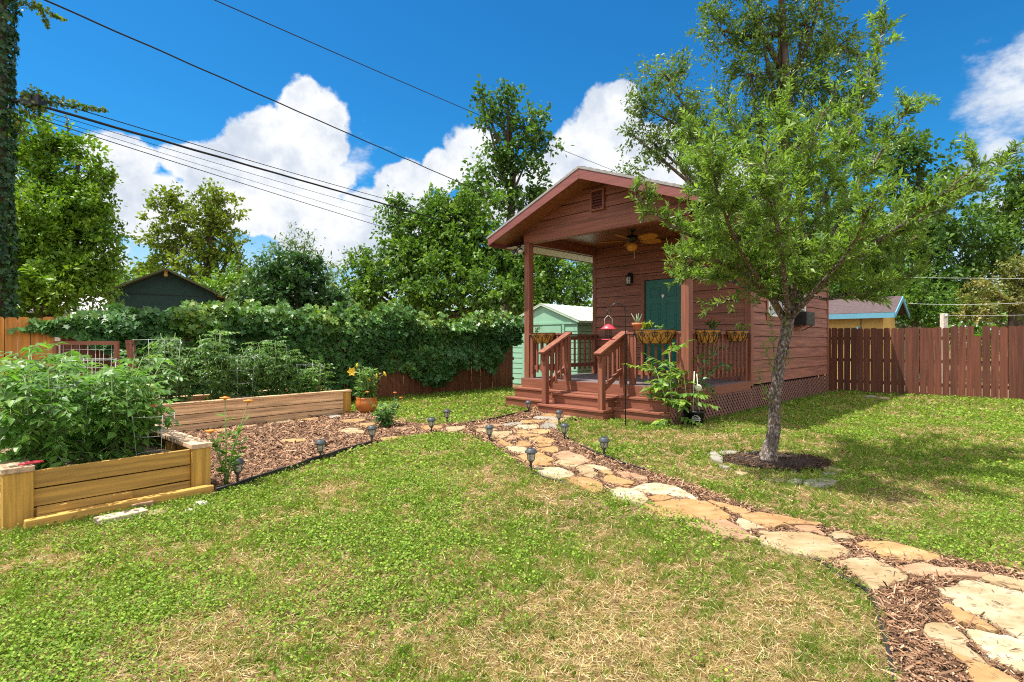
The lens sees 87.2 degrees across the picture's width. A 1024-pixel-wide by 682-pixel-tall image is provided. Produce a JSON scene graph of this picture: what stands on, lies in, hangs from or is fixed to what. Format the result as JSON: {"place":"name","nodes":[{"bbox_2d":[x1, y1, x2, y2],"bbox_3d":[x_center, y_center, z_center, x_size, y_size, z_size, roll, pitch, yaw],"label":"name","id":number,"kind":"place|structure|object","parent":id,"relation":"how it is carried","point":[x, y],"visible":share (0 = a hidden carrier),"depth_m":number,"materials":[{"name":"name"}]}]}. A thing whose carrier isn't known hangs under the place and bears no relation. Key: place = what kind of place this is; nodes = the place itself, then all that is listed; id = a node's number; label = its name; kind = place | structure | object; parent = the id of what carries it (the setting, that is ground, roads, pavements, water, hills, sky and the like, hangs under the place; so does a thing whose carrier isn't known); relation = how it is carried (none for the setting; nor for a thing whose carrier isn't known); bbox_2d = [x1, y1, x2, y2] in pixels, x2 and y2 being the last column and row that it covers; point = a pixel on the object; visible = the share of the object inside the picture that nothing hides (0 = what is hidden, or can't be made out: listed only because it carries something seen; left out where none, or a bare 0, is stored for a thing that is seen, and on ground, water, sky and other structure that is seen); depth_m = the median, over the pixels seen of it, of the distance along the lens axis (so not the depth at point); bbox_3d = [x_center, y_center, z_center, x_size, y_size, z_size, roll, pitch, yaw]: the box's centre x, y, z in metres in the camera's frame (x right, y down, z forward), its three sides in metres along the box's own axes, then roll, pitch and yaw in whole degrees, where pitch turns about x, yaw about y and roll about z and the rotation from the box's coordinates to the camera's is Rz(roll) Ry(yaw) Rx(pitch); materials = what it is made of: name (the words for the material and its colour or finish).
{"place":"outdoors","nodes":[
{"label":"outdoors","id":0,"kind":"place"},
{"bbox_2d":[18,296,110,366],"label":"grey roofed house","id":1,"kind":"structure","parent":0,"point":[86,307],"depth_m":24.45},
{"bbox_2d":[214,0,613,170],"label":"overhead cable","id":2,"kind":"object","parent":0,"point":[384,74],"visible":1,"depth_m":11.03,"materials":[{"name":"rubber"}]},
{"bbox_2d":[0,343,1023,681],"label":"ground","id":3,"kind":"structure","parent":0,"point":[576,617],"depth_m":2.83,"materials":[{"name":"plant"}]},
{"bbox_2d":[0,0,47,406],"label":"utility pole","id":4,"kind":"object","parent":3,"relation":"on","point":[36,99],"visible":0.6,"depth_m":8.97,"materials":[{"name":"brown wood"}]},
{"bbox_2d":[0,0,108,356],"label":"pole ivy","id":5,"kind":"object","parent":4,"relation":"attached to","point":[9,178],"visible":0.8,"depth_m":9.00,"materials":[{"name":"green plant"}]},
{"bbox_2d":[35,117,444,245],"bbox_3d":[-4.447,-3.752,17.000,0.017,0.095,17.497,0,0,24],"label":"overhead cable","id":6,"kind":"object","parent":4,"relation":"attached to","point":[213,174],"visible":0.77,"depth_m":11.72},
{"bbox_2d":[37,114,448,239],"bbox_3d":[-4.447,-3.974,17.000,0.010,0.340,17.497,0,0,24],"label":"overhead cable","id":7,"kind":"object","parent":4,"relation":"attached to","point":[218,170],"visible":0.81,"depth_m":11.85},
{"bbox_2d":[50,100,453,216],"bbox_3d":[-4.464,-4.741,17.000,0.019,1.281,17.512,0,0,24],"label":"overhead cable","id":8,"kind":"object","parent":4,"relation":"attached to","point":[229,154],"visible":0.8,"depth_m":12.13,"materials":[{"name":"rubber"}]},
{"bbox_2d":[49,112,466,232],"bbox_3d":[-4.413,-4.322,17.000,0.011,0.903,17.470,0,0,24],"label":"overhead cable","id":9,"kind":"object","parent":4,"relation":"attached to","point":[224,165],"visible":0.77,"depth_m":11.95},
{"bbox_2d":[39,106,479,231],"bbox_3d":[-4.414,-4.437,16.999,0.057,1.039,17.471,0,0,24],"label":"overhead cable","id":10,"kind":"object","parent":4,"relation":"attached to","point":[115,127],"visible":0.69,"depth_m":11.86,"materials":[{"name":"rubber"}]},
{"bbox_2d":[44,0,505,202],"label":"overhead cable","id":11,"kind":"object","parent":4,"relation":"attached to","point":[236,84],"visible":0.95,"depth_m":12.34,"materials":[{"name":"rubber"}]},
{"bbox_2d":[0,317,63,410],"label":"wooden fence","id":12,"kind":"object","parent":3,"relation":"on","point":[16,341],"visible":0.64,"depth_m":8.30,"materials":[{"name":"brown wood"}]},
{"bbox_2d":[8,103,139,359],"bbox_3d":[-12.816,-2.333,13.611,6.882,7.397,3.727,0,0,9],"label":"broadleaf tree","id":13,"kind":"object","parent":3,"relation":"on","point":[66,229],"visible":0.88,"depth_m":13.35,"materials":[{"name":"green plant"}]},
{"bbox_2d":[37,491,132,516],"bbox_3d":[-3.268,1.282,4.135,0.060,0.135,0.580,0,0,42],"label":"timber board","id":14,"kind":"object","parent":3,"relation":"on","point":[73,505],"visible":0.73,"depth_m":4.09,"materials":[{"name":"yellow wood"}]},
{"bbox_2d":[52,341,118,373],"bbox_3d":[-5.822,0.675,7.355,0.842,1.350,0.052,0,0,-4],"label":"trellis","id":15,"kind":"object","parent":3,"relation":"on","point":[55,349],"visible":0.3,"depth_m":7.35,"materials":[{"name":"red paint"}]},
{"bbox_2d":[0,424,211,530],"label":"raised bed","id":16,"kind":"object","parent":3,"relation":"on","point":[185,463],"visible":0.48,"depth_m":4.31,"materials":[{"name":"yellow wood"}]},
{"bbox_2d":[0,348,94,431],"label":"tomato plant","id":17,"kind":"object","parent":16,"relation":"on","point":[24,356],"visible":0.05,"depth_m":5.56,"materials":[{"name":"green plant"}]},
{"bbox_2d":[0,341,107,456],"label":"tomato plant","id":18,"kind":"object","parent":16,"relation":"on","point":[51,358],"visible":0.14,"depth_m":4.88,"materials":[{"name":"green plant"}]},
{"bbox_2d":[0,349,113,482],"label":"tomato plant","id":19,"kind":"object","parent":16,"relation":"on","point":[25,429],"visible":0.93,"depth_m":4.21,"materials":[{"name":"green plant"}]},
{"bbox_2d":[51,359,187,479],"bbox_3d":[-3.508,0.688,4.812,1.078,1.050,1.057,0,0,0],"label":"tomato plant","id":20,"kind":"object","parent":16,"relation":"on","point":[115,426],"visible":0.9,"depth_m":4.72,"materials":[{"name":"green plant"}]},
{"bbox_2d":[65,354,175,451],"bbox_3d":[-3.892,0.677,5.419,1.055,1.089,1.106,0,0,0],"label":"tomato plant","id":21,"kind":"object","parent":16,"relation":"on","point":[150,357],"visible":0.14,"depth_m":5.35,"materials":[{"name":"green plant"}]},
{"bbox_2d":[131,412,176,455],"bbox_3d":[-3.196,0.860,4.803,0.344,0.420,0.344,0,0,36],"label":"tomato cage","id":22,"kind":"object","parent":16,"relation":"on","point":[162,416],"visible":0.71,"depth_m":4.79,"materials":[{"name":"metal"}]},
{"bbox_2d":[93,512,122,525],"bbox_3d":[-3.010,1.327,4.009,0.130,0.045,0.165,0,0,41],"label":"paver","id":23,"kind":"object","parent":3,"relation":"on","point":[112,517],"visible":0.77,"depth_m":3.98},
{"bbox_2d":[23,484,213,531],"bbox_3d":[-3.042,1.308,4.267,0.075,0.085,1.240,0,0,40],"label":"timber board","id":24,"kind":"object","parent":3,"relation":"on","point":[62,517],"visible":0.63,"depth_m":4.14,"materials":[{"name":"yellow wood"}]},
{"bbox_2d":[125,340,138,371],"bbox_3d":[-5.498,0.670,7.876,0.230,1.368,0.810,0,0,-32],"label":"wooden post","id":25,"kind":"object","parent":3,"relation":"on","point":[130,350],"visible":0.36,"depth_m":7.51,"materials":[{"name":"red paint"}]},
{"bbox_2d":[119,507,148,520],"bbox_3d":[-2.895,1.325,4.111,0.120,0.050,0.165,0,0,36],"label":"paver","id":26,"kind":"object","parent":3,"relation":"on","point":[132,511],"visible":0.74,"depth_m":4.09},
{"bbox_2d":[97,268,228,376],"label":"teal house","id":27,"kind":"structure","parent":3,"relation":"on","point":[164,289],"depth_m":19.92,"materials":[{"name":"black wood"}]},
{"bbox_2d":[96,255,257,303],"bbox_3d":[-14.170,-1.278,24.465,10.157,5.276,2.571,0,0,9],"label":"yellow green bush","id":28,"kind":"object","parent":3,"relation":"on","point":[213,285],"visible":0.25,"depth_m":23.80,"materials":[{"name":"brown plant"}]},
{"bbox_2d":[123,177,252,300],"bbox_3d":[-16.553,-3.581,27.760,6.744,9.877,4.485,0,0,-17],"label":"broadleaf tree","id":29,"kind":"object","parent":3,"relation":"on","point":[204,248],"visible":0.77,"depth_m":27.67,"materials":[{"name":"green plant"}]},
{"bbox_2d":[148,387,351,431],"bbox_3d":[-4.643,1.129,8.971,1.177,0.442,3.732,0,0,41],"label":"raised bed","id":30,"kind":"object","parent":3,"relation":"on","point":[198,410],"visible":0.5,"depth_m":8.76,"materials":[{"name":"brown wood"}]},
{"bbox_2d":[86,349,165,403],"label":"tomato plant","id":31,"kind":"object","parent":30,"relation":"on","point":[135,351],"visible":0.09,"depth_m":7.92,"materials":[{"name":"green plant"}]},
{"bbox_2d":[135,333,209,403],"bbox_3d":[-5.237,0.515,8.328,1.001,1.292,1.005,0,0,0],"label":"tomato plant","id":32,"kind":"object","parent":30,"relation":"on","point":[178,369],"visible":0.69,"depth_m":8.27,"materials":[{"name":"green plant"}]},
{"bbox_2d":[185,329,247,399],"bbox_3d":[-4.796,0.464,8.767,0.936,1.304,1.013,0,0,0],"label":"tomato plant","id":33,"kind":"object","parent":30,"relation":"on","point":[217,389],"visible":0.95,"depth_m":8.68,"materials":[{"name":"green plant"}]},
{"bbox_2d":[222,340,278,397],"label":"tomato plant","id":34,"kind":"object","parent":30,"relation":"on","point":[249,391],"visible":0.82,"depth_m":9.16,"materials":[{"name":"green plant"}]},
{"bbox_2d":[256,336,306,405],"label":"tomato plant","id":35,"kind":"object","parent":30,"relation":"on","point":[279,374],"visible":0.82,"depth_m":9.50,"materials":[{"name":"green plant"}]},
{"bbox_2d":[288,369,323,393],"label":"basil plant","id":36,"kind":"object","parent":30,"relation":"on","point":[302,387],"visible":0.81,"depth_m":9.69,"materials":[{"name":"green plant"}]},
{"bbox_2d":[300,355,337,391],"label":"pepper plant","id":37,"kind":"object","parent":30,"relation":"on","point":[317,373],"visible":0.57,"depth_m":10.20,"materials":[{"name":"green plant"}]},
{"bbox_2d":[213,222,355,313],"bbox_3d":[-8.408,-1.685,20.354,5.426,6.072,4.267,0,0,0],"label":"feathery tree","id":38,"kind":"object","parent":3,"relation":"on","point":[273,245],"visible":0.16,"depth_m":20.70,"materials":[{"name":"green plant"}]},
{"bbox_2d":[60,324,513,400],"bbox_3d":[-3.635,0.511,12.053,9.948,1.738,0.151,0,0,-43],"label":"wooden fence","id":39,"kind":"object","parent":3,"relation":"on","point":[408,384],"visible":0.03,"depth_m":13.11,"materials":[{"name":"wood"}]},
{"bbox_2d":[6,298,523,397],"bbox_3d":[-3.570,0.135,11.713,10.883,2.268,1.066,0,0,-42],"label":"climbing vine","id":40,"kind":"object","parent":39,"relation":"attached to","point":[473,337],"visible":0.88,"depth_m":11.37,"materials":[{"name":"green plant"}]},
{"bbox_2d":[230,241,353,316],"bbox_3d":[-4.959,-0.480,12.316,2.656,3.683,1.576,0,0,-25],"label":"dark shrub","id":41,"kind":"object","parent":3,"relation":"on","point":[279,278],"visible":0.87,"depth_m":12.10,"materials":[{"name":"green plant"}]},
{"bbox_2d":[216,440,372,493],"bbox_3d":[-2.208,1.323,5.837,0.049,0.093,2.427,0,0,18],"label":"lawn edging","id":42,"kind":"object","parent":3,"relation":"on","point":[304,462],"visible":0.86,"depth_m":5.56,"materials":[{"name":"black plastic"}]},
{"bbox_2d":[327,176,559,321],"bbox_3d":[-2.786,-2.668,21.475,9.860,8.187,4.855,0,0,0],"label":"hackberry tree","id":43,"kind":"object","parent":3,"relation":"on","point":[413,263],"visible":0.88,"depth_m":20.99,"materials":[{"name":"green plant"}]},
{"bbox_2d":[447,74,574,318],"bbox_3d":[-0.056,-6.059,27.143,6.504,14.851,3.509,0,0,0],"label":"tall tree","id":44,"kind":"object","parent":3,"relation":"on","point":[505,157],"visible":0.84,"depth_m":26.74,"materials":[{"name":"green plant"}]},
{"bbox_2d":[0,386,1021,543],"bbox_3d":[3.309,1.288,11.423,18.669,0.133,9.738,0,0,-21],"label":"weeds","id":45,"kind":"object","parent":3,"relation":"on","point":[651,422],"visible":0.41,"depth_m":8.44,"materials":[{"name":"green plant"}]},
{"bbox_2d":[0,388,1023,681],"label":"clover","id":46,"kind":"object","parent":3,"relation":"on","point":[374,476],"visible":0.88,"depth_m":3.60,"materials":[{"name":"green plant"}]},
{"bbox_2d":[21,273,1008,359],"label":"trees","id":47,"kind":"object","parent":3,"relation":"on","point":[977,332],"visible":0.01,"depth_m":31.25,"materials":[{"name":"green plant"}]},
{"bbox_2d":[499,255,592,315],"bbox_3d":[2.106,-2.178,21.994,6.216,7.100,3.801,0,0,-14],"label":"hackberry tree","id":48,"kind":"object","parent":3,"relation":"on","point":[554,288],"visible":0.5,"depth_m":21.09,"materials":[{"name":"green plant"}]},
{"bbox_2d":[510,303,592,384],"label":"garden shed","id":49,"kind":"structure","parent":3,"relation":"on","point":[554,318],"depth_m":15.72,"materials":[{"name":"wood"}]},
{"bbox_2d":[542,326,560,375],"bbox_3d":[1.150,0.430,15.675,0.008,1.740,0.730,0,0,-44],"label":"sliding door","id":50,"kind":"structure","parent":49,"relation":"in","point":[545,329],"depth_m":15.67,"materials":[{"name":"green metal"}]},
{"bbox_2d":[487,166,828,424],"bbox_3d":[4.043,-0.895,12.436,8.457,4.515,4.960,0,0,-44],"label":"garden cabin","id":51,"kind":"object","parent":3,"relation":"on","point":[579,213],"visible":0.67,"depth_m":10.69,"materials":[{"name":"red"}]},
{"bbox_2d":[530,333,554,342],"bbox_3d":[0.568,-0.059,10.874,0.229,0.218,0.648,0,0,-44],"label":"railing planter","id":52,"kind":"object","parent":51,"relation":"attached to","point":[542,337],"visible":0.99,"depth_m":10.76,"materials":[{"name":"wicker"}]},
{"bbox_2d":[600,229,660,257],"bbox_3d":[2.481,-1.959,10.871,1.194,0.582,1.253,0,0,-15],"label":"ceiling fan","id":53,"kind":"object","parent":51,"relation":"hanging from","point":[648,238],"visible":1,"depth_m":10.79,"materials":[{"name":"wood"}]},
{"bbox_2d":[633,329,676,343],"bbox_3d":[2.342,-0.074,9.042,0.249,0.248,0.827,0,0,-44],"label":"railing planter","id":54,"kind":"object","parent":51,"relation":"attached to","point":[654,336],"visible":1,"depth_m":8.92,"materials":[{"name":"wicker"}]},
{"bbox_2d":[645,278,680,370],"bbox_3d":[3.295,-0.312,11.717,0.052,2.075,0.884,0,0,-44],"label":"door","id":55,"kind":"structure","parent":51,"relation":"in","point":[662,306],"depth_m":11.71,"materials":[{"name":"green paint"}]},
{"bbox_2d":[695,329,721,342],"bbox_3d":[3.353,-0.079,9.017,0.768,0.238,0.229,0,0,-44],"label":"railing planter","id":56,"kind":"object","parent":51,"relation":"attached to","point":[708,335],"visible":1,"depth_m":8.86,"materials":[{"name":"wicker"}]},
{"bbox_2d":[726,330,749,341],"bbox_3d":[4.191,-0.094,9.834,0.808,0.208,0.229,0,0,-44],"label":"railing planter","id":57,"kind":"object","parent":51,"relation":"attached to","point":[737,335],"visible":1,"depth_m":9.67,"materials":[{"name":"wicker"}]},
{"bbox_2d":[766,273,782,320],"bbox_3d":[5.528,-0.940,11.263,1.040,1.030,0.035,0,0,-44],"label":"window","id":58,"kind":"structure","parent":51,"relation":"in","point":[768,303],"depth_m":11.08,"materials":[{"name":"white glass"}]},
{"bbox_2d":[794,311,814,330],"bbox_3d":[6.565,-0.435,12.062,0.550,0.429,0.276,0,0,-44],"label":"air conditioner","id":59,"kind":"object","parent":51,"relation":"attached to","point":[804,318],"visible":0.98,"depth_m":11.90,"materials":[{"name":"black plastic"}]},
{"bbox_2d":[624,340,721,426],"bbox_3d":[2.650,0.700,8.656,1.390,1.442,1.433,0,0,-41],"label":"cassia bush","id":60,"kind":"object","parent":3,"relation":"on","point":[669,378],"visible":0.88,"depth_m":8.56,"materials":[{"name":"green plant"}]},
{"bbox_2d":[687,409,704,425],"bbox_3d":[2.957,1.232,8.638,0.286,0.235,0.284,0,0,19],"label":"nursery pot","id":61,"kind":"object","parent":3,"relation":"on","point":[697,415],"visible":0.77,"depth_m":8.53,"materials":[{"name":"black plastic"}]},
{"bbox_2d":[692,343,731,410],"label":"staked vine","id":62,"kind":"object","parent":61,"relation":"in","point":[698,387],"visible":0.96,"depth_m":8.84,"materials":[{"name":"green plant"}]},
{"bbox_2d":[532,473,896,681],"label":"lawn edging","id":63,"kind":"object","parent":3,"relation":"on","point":[887,647],"visible":0.38,"depth_m":2.73,"materials":[{"name":"black plastic"}]},
{"bbox_2d":[613,0,892,216],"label":"elm tree","id":64,"kind":"object","parent":3,"relation":"on","point":[780,19],"visible":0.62,"depth_m":22.78,"materials":[{"name":"green plant"}]},
{"bbox_2d":[723,453,829,471],"bbox_3d":[2.938,1.310,5.948,1.201,0.071,0.835,0,0,0],"label":"mulch bed","id":65,"kind":"object","parent":3,"relation":"on","point":[796,462],"visible":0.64,"depth_m":5.77,"materials":[{"name":"wood"}]},
{"bbox_2d":[804,477,837,487],"bbox_3d":[2.949,1.345,5.117,0.530,0.058,0.239,0,0,-40],"label":"ring stone","id":66,"kind":"object","parent":3,"relation":"on","point":[820,484],"visible":0.71,"depth_m":5.01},
{"bbox_2d":[625,0,1023,460],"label":"young fruit tree","id":67,"kind":"object","parent":3,"relation":"on","point":[837,252],"visible":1,"depth_m":5.42,"materials":[{"name":"green plant"}]},
{"bbox_2d":[829,296,909,380],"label":"ochre outbuilding","id":68,"kind":"structure","parent":3,"relation":"on","point":[843,314],"depth_m":17.44,"materials":[{"name":"paint"}]},
{"bbox_2d":[829,123,1006,333],"bbox_3d":[14.691,-3.458,20.555,7.069,9.634,4.121,0,0,0],"label":"broadleaf tree","id":69,"kind":"object","parent":3,"relation":"on","point":[948,238],"visible":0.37,"depth_m":20.21,"materials":[{"name":"green plant"}]},
{"bbox_2d":[815,326,1023,399],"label":"wooden fence","id":70,"kind":"object","parent":3,"relation":"on","point":[968,375],"visible":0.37,"depth_m":13.14,"materials":[{"name":"wood"}]},
{"bbox_2d":[865,255,992,373],"bbox_3d":[14.124,-0.829,18.407,3.542,4.401,2.199,0,0,32],"label":"young sapling","id":71,"kind":"object","parent":3,"relation":"on","point":[916,315],"visible":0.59,"depth_m":18.36,"materials":[{"name":"green plant"}]},
{"bbox_2d":[942,154,1023,354],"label":"broadleaf tree","id":72,"kind":"object","parent":3,"relation":"on","point":[1009,219],"visible":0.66,"depth_m":21.33,"materials":[{"name":"green plant"}]},
{"bbox_2d":[948,253,1023,382],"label":"flowering shrub","id":73,"kind":"object","parent":3,"relation":"on","point":[1016,294],"visible":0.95,"depth_m":17.38,"materials":[{"name":"green plant"}]},
{"bbox_2d":[7,0,1023,342],"label":"sky","id":74,"kind":"structure","parent":0,"point":[569,54],"materials":[{"name":"blue"}]},
{"bbox_2d":[176,406,1023,681],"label":"mulch path","id":75,"kind":"structure","parent":0,"point":[906,635],"depth_m":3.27,"materials":[{"name":"wood"}]},
{"bbox_2d":[205,396,253,485],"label":"zinnia plant","id":76,"kind":"object","parent":75,"relation":"on","point":[222,469],"visible":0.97,"depth_m":4.96,"materials":[{"name":"green plant"}]},
{"bbox_2d":[355,397,377,412],"bbox_3d":[-2.728,1.200,10.078,0.410,0.300,0.410,0,0,0],"label":"glazed pot","id":77,"kind":"object","parent":75,"relation":"on","point":[363,405],"visible":0.88,"depth_m":9.91,"materials":[{"name":"ceramic"}]},
{"bbox_2d":[347,363,385,397],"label":"lily plant","id":78,"kind":"object","parent":77,"relation":"on","point":[365,387],"visible":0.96,"depth_m":10.02,"materials":[{"name":"green plant"}]},
{"bbox_2d":[366,391,402,426],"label":"round shrub","id":79,"kind":"object","parent":75,"relation":"on","point":[386,419],"visible":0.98,"depth_m":8.34,"materials":[{"name":"green plant"}]},
{"bbox_2d":[518,452,556,465],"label":"flagstone","id":80,"kind":"object","parent":75,"relation":"on","point":[543,458],"visible":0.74,"depth_m":6.04,"materials":[{"name":"beige stone"}]},
{"bbox_2d":[534,466,573,479],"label":"flagstone","id":81,"kind":"object","parent":75,"relation":"on","point":[556,471],"visible":0.8,"depth_m":5.42,"materials":[{"name":"stone"}]},
{"bbox_2d":[552,451,590,464],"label":"flagstone","id":82,"kind":"object","parent":75,"relation":"on","point":[566,455],"visible":0.82,"depth_m":6.11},
{"bbox_2d":[563,476,603,494],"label":"flagstone","id":83,"kind":"object","parent":75,"relation":"on","point":[583,481],"visible":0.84,"depth_m":4.98,"materials":[{"name":"beige stone"}]},
{"bbox_2d":[576,465,597,477],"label":"flagstone","id":84,"kind":"object","parent":75,"relation":"on","point":[590,471],"visible":0.78,"depth_m":5.46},
{"bbox_2d":[603,475,634,487],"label":"flagstone","id":85,"kind":"object","parent":75,"relation":"on","point":[615,479],"visible":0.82,"depth_m":5.11,"materials":[{"name":"beige stone"}]},
{"bbox_2d":[610,487,648,505],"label":"flagstone","id":86,"kind":"object","parent":75,"relation":"on","point":[634,492],"visible":0.71,"depth_m":4.62,"materials":[{"name":"stone"}]},
{"bbox_2d":[630,482,696,499],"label":"flagstone","id":87,"kind":"object","parent":75,"relation":"on","point":[650,487],"visible":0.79,"depth_m":4.78,"materials":[{"name":"stone"}]},
{"bbox_2d":[644,498,731,521],"bbox_3d":[1.377,1.343,4.256,0.611,0.037,0.597,0,0,0],"label":"flagstone","id":88,"kind":"object","parent":75,"relation":"on","point":[701,508],"visible":0.75,"depth_m":4.23,"materials":[{"name":"stone"}]},
{"bbox_2d":[686,520,755,542],"bbox_3d":[1.451,1.340,3.783,0.381,0.042,0.403,0,0,0],"label":"flagstone","id":89,"kind":"object","parent":75,"relation":"on","point":[728,524],"visible":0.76,"depth_m":3.77,"materials":[{"name":"stone"}]},
{"bbox_2d":[707,500,750,513],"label":"flagstone","id":90,"kind":"object","parent":75,"relation":"on","point":[735,509],"visible":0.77,"depth_m":4.27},
{"bbox_2d":[736,518,765,531],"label":"flagstone","id":91,"kind":"object","parent":75,"relation":"on","point":[745,525],"visible":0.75,"depth_m":3.86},
{"bbox_2d":[740,511,823,529],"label":"flagstone","id":92,"kind":"object","parent":75,"relation":"on","point":[768,519],"visible":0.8,"depth_m":3.96,"materials":[{"name":"stone"}]},
{"bbox_2d":[757,530,850,561],"bbox_3d":[1.898,1.342,3.525,0.528,0.041,0.511,0,0,0],"label":"flagstone","id":93,"kind":"object","parent":75,"relation":"on","point":[805,544],"visible":0.8,"depth_m":3.50,"materials":[{"name":"stone"}]},
{"bbox_2d":[793,525,824,535],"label":"flagstone","id":94,"kind":"object","parent":75,"relation":"on","point":[807,528],"visible":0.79,"depth_m":3.79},
{"bbox_2d":[828,531,856,540],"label":"flagstone","id":95,"kind":"object","parent":75,"relation":"on","point":[843,535],"visible":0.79,"depth_m":3.66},
{"bbox_2d":[831,557,908,592],"bbox_3d":[2.085,1.341,3.081,0.329,0.040,0.457,0,0,0],"label":"flagstone","id":96,"kind":"object","parent":75,"relation":"on","point":[876,570],"visible":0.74,"depth_m":3.07,"materials":[{"name":"stone"}]},
{"bbox_2d":[855,541,941,562],"bbox_3d":[2.457,1.343,3.417,0.400,0.037,0.315,0,0,0],"label":"flagstone","id":97,"kind":"object","parent":75,"relation":"on","point":[895,548],"visible":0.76,"depth_m":3.40,"materials":[{"name":"stone"}]},
{"bbox_2d":[896,562,989,579],"bbox_3d":[2.497,1.342,3.122,0.486,0.040,0.219,0,0,0],"label":"flagstone","id":98,"kind":"object","parent":75,"relation":"on","point":[919,567],"visible":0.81,"depth_m":3.09,"materials":[{"name":"stone"}]},
{"bbox_2d":[923,622,987,664],"bbox_3d":[1.944,1.343,2.393,0.164,0.038,0.345,0,0,21],"label":"flagstone","id":99,"kind":"object","parent":75,"relation":"on","point":[947,633],"visible":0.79,"depth_m":2.40,"materials":[{"name":"stone"}]},
{"bbox_2d":[941,603,997,633],"bbox_3d":[2.162,1.341,2.588,0.143,0.039,0.270,0,0,0],"label":"flagstone","id":100,"kind":"object","parent":75,"relation":"on","point":[961,615],"visible":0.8,"depth_m":2.56,"materials":[{"name":"stone"}]},
{"bbox_2d":[934,579,1023,638],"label":"flagstone","id":101,"kind":"object","parent":75,"relation":"on","point":[1011,615],"visible":0.76,"depth_m":2.73,"materials":[{"name":"stone"}]},
{"bbox_2d":[943,649,1018,681],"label":"flagstone","id":102,"kind":"object","parent":75,"relation":"on","point":[983,673],"visible":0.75,"depth_m":2.15,"materials":[{"name":"stone"}]},
{"bbox_2d":[964,629,1023,672],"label":"flagstone","id":103,"kind":"object","parent":75,"relation":"on","point":[993,647],"visible":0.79,"depth_m":2.33,"materials":[{"name":"stone"}]},
{"bbox_2d":[979,573,1023,591],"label":"flagstone","id":104,"kind":"object","parent":75,"relation":"on","point":[1010,581],"visible":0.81,"depth_m":2.97,"materials":[{"name":"stone"}]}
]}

